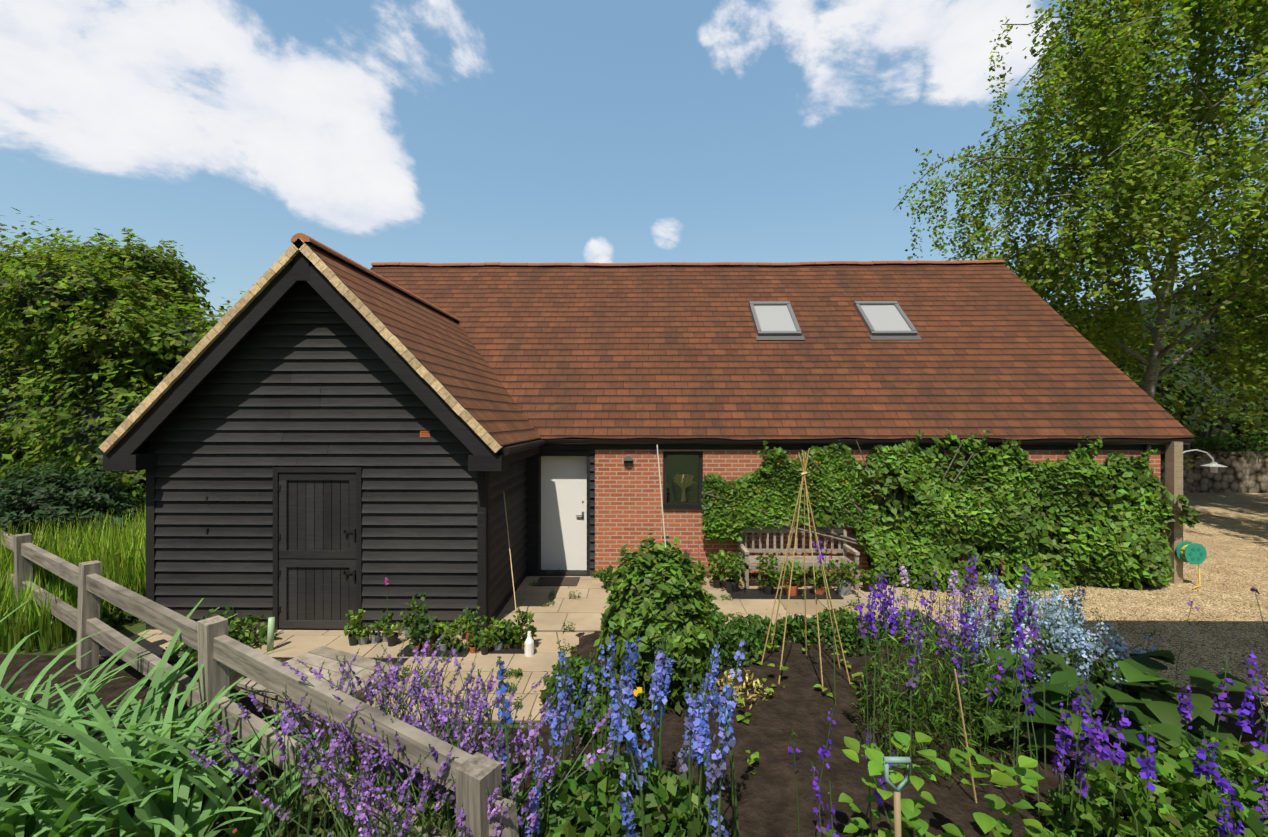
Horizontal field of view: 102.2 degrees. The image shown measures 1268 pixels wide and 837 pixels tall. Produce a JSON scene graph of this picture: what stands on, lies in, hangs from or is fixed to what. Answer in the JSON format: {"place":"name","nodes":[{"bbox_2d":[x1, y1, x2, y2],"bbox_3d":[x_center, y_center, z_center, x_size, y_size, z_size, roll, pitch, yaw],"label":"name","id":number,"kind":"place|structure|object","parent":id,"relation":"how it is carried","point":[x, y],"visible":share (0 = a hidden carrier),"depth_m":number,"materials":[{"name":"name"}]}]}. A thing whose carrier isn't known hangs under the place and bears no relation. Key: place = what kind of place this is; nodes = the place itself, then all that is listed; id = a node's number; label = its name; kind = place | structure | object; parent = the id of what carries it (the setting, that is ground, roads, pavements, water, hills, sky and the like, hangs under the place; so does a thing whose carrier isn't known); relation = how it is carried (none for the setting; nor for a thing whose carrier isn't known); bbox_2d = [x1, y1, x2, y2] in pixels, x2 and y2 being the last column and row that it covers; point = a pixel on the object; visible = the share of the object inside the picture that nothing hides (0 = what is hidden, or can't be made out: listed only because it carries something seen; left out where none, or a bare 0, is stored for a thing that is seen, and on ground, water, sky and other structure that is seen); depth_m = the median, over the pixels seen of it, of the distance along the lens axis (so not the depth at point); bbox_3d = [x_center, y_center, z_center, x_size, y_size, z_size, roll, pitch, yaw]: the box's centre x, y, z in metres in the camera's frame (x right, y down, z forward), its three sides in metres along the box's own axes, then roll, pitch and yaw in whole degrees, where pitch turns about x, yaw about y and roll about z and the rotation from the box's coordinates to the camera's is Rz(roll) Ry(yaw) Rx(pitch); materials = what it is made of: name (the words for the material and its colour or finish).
{"place":"outdoors","nodes":[
{"label":"outdoors","id":0,"kind":"place"},
{"bbox_2d":[0,616,542,728],"bbox_3d":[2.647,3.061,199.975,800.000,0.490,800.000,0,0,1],"label":"ground","id":1,"kind":"structure","parent":0,"point":[132,628],"depth_m":6.32,"materials":[{"name":"green soil"}]},
{"bbox_2d":[0,417,41,487],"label":"tree","id":2,"kind":"object","parent":1,"relation":"on","point":[2,447],"depth_m":9.88,"materials":[{"name":"green plant"}]},
{"bbox_2d":[0,207,111,277],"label":"tree","id":3,"kind":"object","parent":1,"relation":"on","point":[24,233],"depth_m":17.65,"materials":[{"name":"green plant"}]},
{"bbox_2d":[0,453,145,564],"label":"juniper bush","id":4,"kind":"object","parent":1,"relation":"on","point":[64,494],"depth_m":8.34,"materials":[{"name":"green plant"}]},
{"bbox_2d":[0,499,145,653],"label":"tall grass","id":5,"kind":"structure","parent":1,"relation":"on","point":[122,559],"depth_m":7.30,"materials":[{"name":"green plant"}]},
{"bbox_2d":[0,339,197,506],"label":"hedge","id":6,"kind":"object","parent":1,"relation":"on","point":[34,436],"depth_m":9.87,"materials":[{"name":"green plant"}]},
{"bbox_2d":[0,217,215,399],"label":"tree","id":7,"kind":"object","parent":1,"relation":"on","point":[171,263],"depth_m":13.46,"materials":[{"name":"green plant"}]},
{"bbox_2d":[0,238,252,430],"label":"tree","id":8,"kind":"object","parent":1,"relation":"on","point":[64,343],"depth_m":10.30,"materials":[{"name":"green plant"}]},
{"bbox_2d":[100,586,277,667],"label":"leafy plants","id":9,"kind":"object","parent":1,"relation":"on","point":[239,634],"visible":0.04,"depth_m":6.35,"materials":[{"name":"green plant"}]},
{"bbox_2d":[179,281,224,320],"bbox_3d":[-31.521,-3.161,30.174,14.856,11.943,14.941,0,0,1],"label":"tree","id":10,"kind":"object","parent":1,"relation":"on","point":[209,306],"depth_m":30.91,"materials":[{"name":"green plant"}]},
{"bbox_2d":[0,654,409,759],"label":"soil bed","id":11,"kind":"object","parent":1,"relation":"on","point":[110,692],"visible":0.17,"depth_m":5.34,"materials":[{"name":"brown soil"}]},
{"bbox_2d":[237,646,401,723],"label":"paving slab","id":12,"kind":"structure","parent":11,"relation":"on","point":[315,658],"depth_m":5.33,"materials":[{"name":"beige stone"}]},
{"bbox_2d":[1,529,518,836],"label":"wooden fence","id":13,"kind":"object","parent":1,"relation":"on","point":[221,652],"visible":0.75,"depth_m":3.84,"materials":[{"name":"grey wood"}]},
{"bbox_2d":[11,727,552,836],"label":"soil bed","id":14,"kind":"object","parent":1,"relation":"on","point":[262,775],"visible":0.02,"depth_m":3.89,"materials":[{"name":"brown soil"}]},
{"bbox_2d":[0,598,395,836],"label":"daylily leaves","id":15,"kind":"object","parent":14,"relation":"on","point":[140,772],"visible":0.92,"depth_m":3.25,"materials":[{"name":"green plant"}]},
{"bbox_2d":[503,445,976,802],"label":"bamboo canes","id":16,"kind":"object","parent":1,"relation":"on","point":[804,471],"visible":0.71,"depth_m":5.47,"materials":[{"name":"brown wood"}]},
{"bbox_2d":[266,600,1267,836],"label":"border foliage","id":17,"kind":"object","parent":1,"relation":"on","point":[1177,812],"visible":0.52,"depth_m":3.23,"materials":[{"name":"green plant"}]},
{"bbox_2d":[595,450,1160,579],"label":"barn brick walls","id":18,"kind":"structure","parent":1,"relation":"on","point":[628,508],"depth_m":8.98,"materials":[{"name":"red brick"}]},
{"bbox_2d":[525,446,594,575],"bbox_3d":[-1.301,1.581,9.182,1.230,2.450,0.356,0,0,1],"label":"barn door recess cladding","id":19,"kind":"structure","parent":18,"relation":"attached to","point":[533,512],"depth_m":9.04,"materials":[{"name":"black wood"}]},
{"bbox_2d":[541,456,586,569],"bbox_3d":[-1.260,1.706,9.268,0.850,2.080,0.085,0,0,1],"label":"door","id":20,"kind":"structure","parent":19,"relation":"in","point":[563,512],"depth_m":9.27,"materials":[{"name":"white wood"}]},
{"bbox_2d":[623,456,632,464],"bbox_3d":[-0.099,0.736,8.959,0.170,0.170,0.070,0,0,1],"label":"wall light","id":21,"kind":"object","parent":18,"relation":"attached to","point":[627,460],"visible":1,"depth_m":8.93,"materials":[{"name":"grey metal"}]},
{"bbox_2d":[663,451,702,508],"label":"barn window","id":22,"kind":"structure","parent":18,"relation":"in","point":[675,463],"depth_m":9.05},
{"bbox_2d":[674,474,693,501],"bbox_3d":[0.883,1.228,9.110,0.376,0.497,0.153,0,0,1],"label":"wheat sheaf","id":23,"kind":"object","parent":18,"relation":"attached to","point":[689,481],"visible":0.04,"depth_m":9.08,"materials":[{"name":"brown"}]},
{"bbox_2d":[416,263,1194,440],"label":"barn roof","id":24,"kind":"structure","parent":18,"relation":"on","point":[822,439],"depth_m":8.93,"materials":[{"name":"brown tile"}]},
{"bbox_2d":[371,260,1004,266],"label":"ridge tiles","id":25,"kind":"object","parent":24,"relation":"on","point":[686,263],"visible":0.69,"depth_m":13.52,"materials":[{"name":"brown tile"}]},
{"bbox_2d":[370,262,1194,439],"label":"barn roof tiles","id":26,"kind":"object","parent":24,"relation":"on","point":[1000,350],"visible":0.77,"depth_m":10.62,"materials":[{"name":"brown tile"}]},
{"bbox_2d":[749,301,804,339],"bbox_3d":[3.177,-2.221,11.556,1.040,1.071,1.068,0,0,1],"label":"skylight","id":27,"kind":"object","parent":26,"relation":"attached to","point":[774,320],"visible":0.96,"depth_m":11.48,"materials":[{"name":"grey glass"}]},
{"bbox_2d":[853,301,921,339],"bbox_3d":[5.656,-2.221,11.522,1.080,1.071,1.068,0,0,1],"label":"skylight","id":28,"kind":"object","parent":26,"relation":"attached to","point":[885,320],"visible":0.96,"depth_m":11.44,"materials":[{"name":"grey glass"}]},
{"bbox_2d":[542,438,1189,449],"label":"barn fascia","id":29,"kind":"structure","parent":24,"relation":"attached to","point":[745,447],"depth_m":8.93,"materials":[{"name":"black wood"}]},
{"bbox_2d":[545,441,1192,576],"bbox_3d":[3.975,1.571,8.874,11.158,2.370,0.128,0,0,1],"label":"barn gutter downpipe","id":30,"kind":"object","parent":29,"relation":"attached to","point":[1147,444],"visible":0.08,"depth_m":8.82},
{"bbox_2d":[541,631,1217,836],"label":"soil bed","id":31,"kind":"object","parent":1,"relation":"on","point":[799,704],"visible":0.38,"depth_m":4.16,"materials":[{"name":"brown soil"}]},
{"bbox_2d":[593,529,721,695],"bbox_3d":[0.232,1.933,5.140,1.256,1.648,1.253,0,0,1],"label":"round bush","id":32,"kind":"object","parent":31,"relation":"on","point":[653,595],"depth_m":4.81,"materials":[{"name":"green plant"}]},
{"bbox_2d":[607,645,709,714],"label":"flowers","id":33,"kind":"object","parent":31,"relation":"on","point":[676,696],"visible":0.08,"depth_m":4.75,"materials":[{"name":"green plant"}]},
{"bbox_2d":[110,528,1267,836],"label":"flower blossoms","id":34,"kind":"object","parent":31,"relation":"on","point":[700,724],"visible":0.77,"depth_m":3.17,"materials":[{"name":"purple plant"}]},
{"bbox_2d":[186,526,1267,836],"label":"flower stems","id":35,"kind":"object","parent":31,"relation":"on","point":[342,828],"visible":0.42,"depth_m":3.15,"materials":[{"name":"green"}]},
{"bbox_2d":[883,756,910,836],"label":"garden fork handle","id":36,"kind":"object","parent":31,"relation":"on","point":[887,760],"visible":1,"depth_m":2.66,"materials":[{"name":"brown"}]},
{"bbox_2d":[736,629,1263,836],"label":"broad leaf plants","id":37,"kind":"object","parent":31,"relation":"on","point":[1160,713],"visible":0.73,"depth_m":4.00,"materials":[{"name":"green plant"}]},
{"bbox_2d":[700,429,1201,591],"bbox_3d":[5.307,1.529,8.558,8.332,2.710,0.791,0,0,1],"label":"climbing plant","id":38,"kind":"object","parent":1,"relation":"on","point":[1118,542],"depth_m":8.59,"materials":[{"name":"green plant"}]},
{"bbox_2d":[715,462,846,518],"bbox_3d":[2.441,1.201,8.590,2.187,0.955,0.266,0,0,1],"label":"espalier fruit","id":39,"kind":"object","parent":38,"relation":"hanging from","point":[803,484],"visible":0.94,"depth_m":8.60,"materials":[{"name":"food"}]},
{"bbox_2d":[1093,686,1267,798],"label":"soil bed","id":40,"kind":"object","parent":1,"relation":"on","point":[1234,702],"visible":0.02,"depth_m":4.71,"materials":[{"name":"brown soil"}]},
{"bbox_2d":[1161,451,1267,492],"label":"stone wall","id":41,"kind":"structure","parent":1,"relation":"on","point":[1244,473],"depth_m":19.29,"materials":[{"name":"grey stone"}]},
{"bbox_2d":[1161,435,1267,458],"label":"hedge","id":42,"kind":"object","parent":41,"relation":"attached to","point":[1213,443],"depth_m":19.30,"materials":[{"name":"green plant"}]},
{"bbox_2d":[146,281,526,631],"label":"weatherboard wall","id":43,"kind":"structure","parent":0,"point":[304,375],"depth_m":6.72,"materials":[{"name":"black wood"}]},
{"bbox_2d":[273,467,362,630],"bbox_3d":[-4.150,1.724,6.734,1.170,2.165,0.080,0,0,1],"label":"stable door","id":44,"kind":"structure","parent":43,"relation":"in","point":[317,511],"depth_m":6.73,"materials":[{"name":"black wood"}]},
{"bbox_2d":[206,485,355,612],"bbox_3d":[-4.605,1.706,6.716,2.030,1.680,0.060,0,0,1],"label":"door hardware","id":45,"kind":"object","parent":44,"relation":"attached to","point":[279,538],"visible":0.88,"depth_m":6.70,"materials":[{"name":"black metal"}]},
{"bbox_2d":[101,251,544,470],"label":"wing bargeboards","id":46,"kind":"object","parent":43,"relation":"attached to","point":[125,453],"visible":0.77,"depth_m":6.43,"materials":[{"name":"wood"}]},
{"bbox_2d":[139,242,540,449],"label":"wing roof","id":47,"kind":"structure","parent":43,"relation":"on","point":[440,347],"depth_m":7.63,"materials":[{"name":"brown tile"}]},
{"bbox_2d":[99,238,501,452],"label":"verge trim","id":48,"kind":"structure","parent":47,"relation":"attached to","point":[190,358],"depth_m":6.38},
{"bbox_2d":[290,233,459,320],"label":"ridge tiles","id":49,"kind":"object","parent":47,"relation":"on","point":[303,237],"visible":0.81,"depth_m":7.69,"materials":[{"name":"brown tile"}]},
{"bbox_2d":[420,430,429,436],"bbox_3d":[-2.735,0.206,6.711,0.130,0.100,0.058,0,0,1],"label":"wing vent","id":50,"kind":"object","parent":43,"relation":"in","point":[424,433],"visible":0.9,"depth_m":6.69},
{"bbox_2d":[99,576,957,720],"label":"patio paving","id":51,"kind":"structure","parent":0,"point":[584,613],"depth_m":6.58,"materials":[{"name":"beige stone"}]},
{"bbox_2d":[267,617,274,651],"bbox_3d":[-4.348,2.596,6.122,0.086,0.423,0.070,0,0,1],"label":"green pipe","id":52,"kind":"object","parent":51,"relation":"on","point":[270,634],"visible":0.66,"depth_m":6.09,"materials":[{"name":"green plastic"}]},
{"bbox_2d":[105,578,958,723],"bbox_3d":[-1.048,2.795,6.857,10.700,0.022,4.300,0,0,1],"label":"edging","id":53,"kind":"object","parent":51,"relation":"on","point":[493,721],"depth_m":5.53,"materials":[{"name":"brown"}]},
{"bbox_2d":[536,577,579,585],"bbox_3d":[-1.293,2.768,8.686,0.700,0.013,0.450,0,0,1],"label":"door mat","id":54,"kind":"object","parent":51,"relation":"on","point":[558,581],"depth_m":8.66,"materials":[{"name":"brown"}]},
{"bbox_2d":[348,577,872,656],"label":"plant pots","id":55,"kind":"object","parent":51,"relation":"on","point":[766,592],"visible":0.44,"depth_m":6.33,"materials":[{"name":"brown ceramic"}]},
{"bbox_2d":[344,548,879,649],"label":"potted plants","id":56,"kind":"object","parent":55,"relation":"in","point":[508,631],"visible":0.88,"depth_m":6.35,"materials":[{"name":"green plant"}]},
{"bbox_2d":[739,528,859,589],"bbox_3d":[2.725,2.331,8.550,1.850,0.890,0.570,0,0,1],"label":"garden bench","id":57,"kind":"object","parent":51,"relation":"on","point":[751,561],"visible":0.77,"depth_m":8.77,"materials":[{"name":"brown wood"}]},
{"bbox_2d":[402,564,1257,708],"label":"paving weeds","id":58,"kind":"object","parent":51,"relation":"on","point":[519,670],"visible":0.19,"depth_m":6.69,"materials":[{"name":"green plant"}]},
{"bbox_2d":[0,0,1267,321],"label":"sky","id":59,"kind":"structure","parent":0,"point":[419,131],"materials":[{"name":"blue"}]},
{"bbox_2d":[893,0,1267,473],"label":"birch tree","id":60,"kind":"object","parent":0,"point":[1142,180],"depth_m":13.19,"materials":[{"name":"green plant"}]},
{"bbox_2d":[897,493,1267,687],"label":"gravel drive","id":61,"kind":"structure","parent":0,"point":[1229,532],"depth_m":7.84,"materials":[{"name":"beige gravel"}]},
{"bbox_2d":[1165,442,1182,583],"bbox_3d":[9.264,1.601,8.771,0.150,2.410,0.150,0,0,1],"label":"wooden post","id":62,"kind":"object","parent":61,"relation":"on","point":[1174,469],"depth_m":8.70,"materials":[{"name":"brown wood"}]},
{"bbox_2d":[1175,541,1206,588],"bbox_3d":[9.343,2.436,8.515,0.385,0.720,0.300,0,0,1],"label":"hose reel","id":63,"kind":"object","parent":62,"relation":"attached to","point":[1191,552],"depth_m":8.52,"materials":[{"name":"teal plastic"}]},
{"bbox_2d":[1183,449,1226,472],"bbox_3d":[9.711,0.725,8.760,0.756,0.403,0.320,0,0,1],"label":"swan neck lamp","id":64,"kind":"object","parent":62,"relation":"attached to","point":[1213,465],"depth_m":8.74,"materials":[{"name":"white metal"}]},
{"bbox_2d":[1045,299,1221,435],"bbox_3d":[21.880,-2.066,26.358,11.056,9.756,11.910,0,0,1],"label":"tree","id":65,"kind":"object","parent":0,"point":[1187,393],"depth_m":21.78,"materials":[{"name":"green plant"}]},
{"bbox_2d":[1115,248,1267,389],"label":"tree","id":66,"kind":"object","parent":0,"point":[1198,331],"depth_m":26.53,"materials":[{"name":"green plant"}]},
{"bbox_2d":[1119,343,1267,450],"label":"tree","id":67,"kind":"object","parent":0,"point":[1210,432],"depth_m":22.11,"materials":[{"name":"green plant"}]}
]}

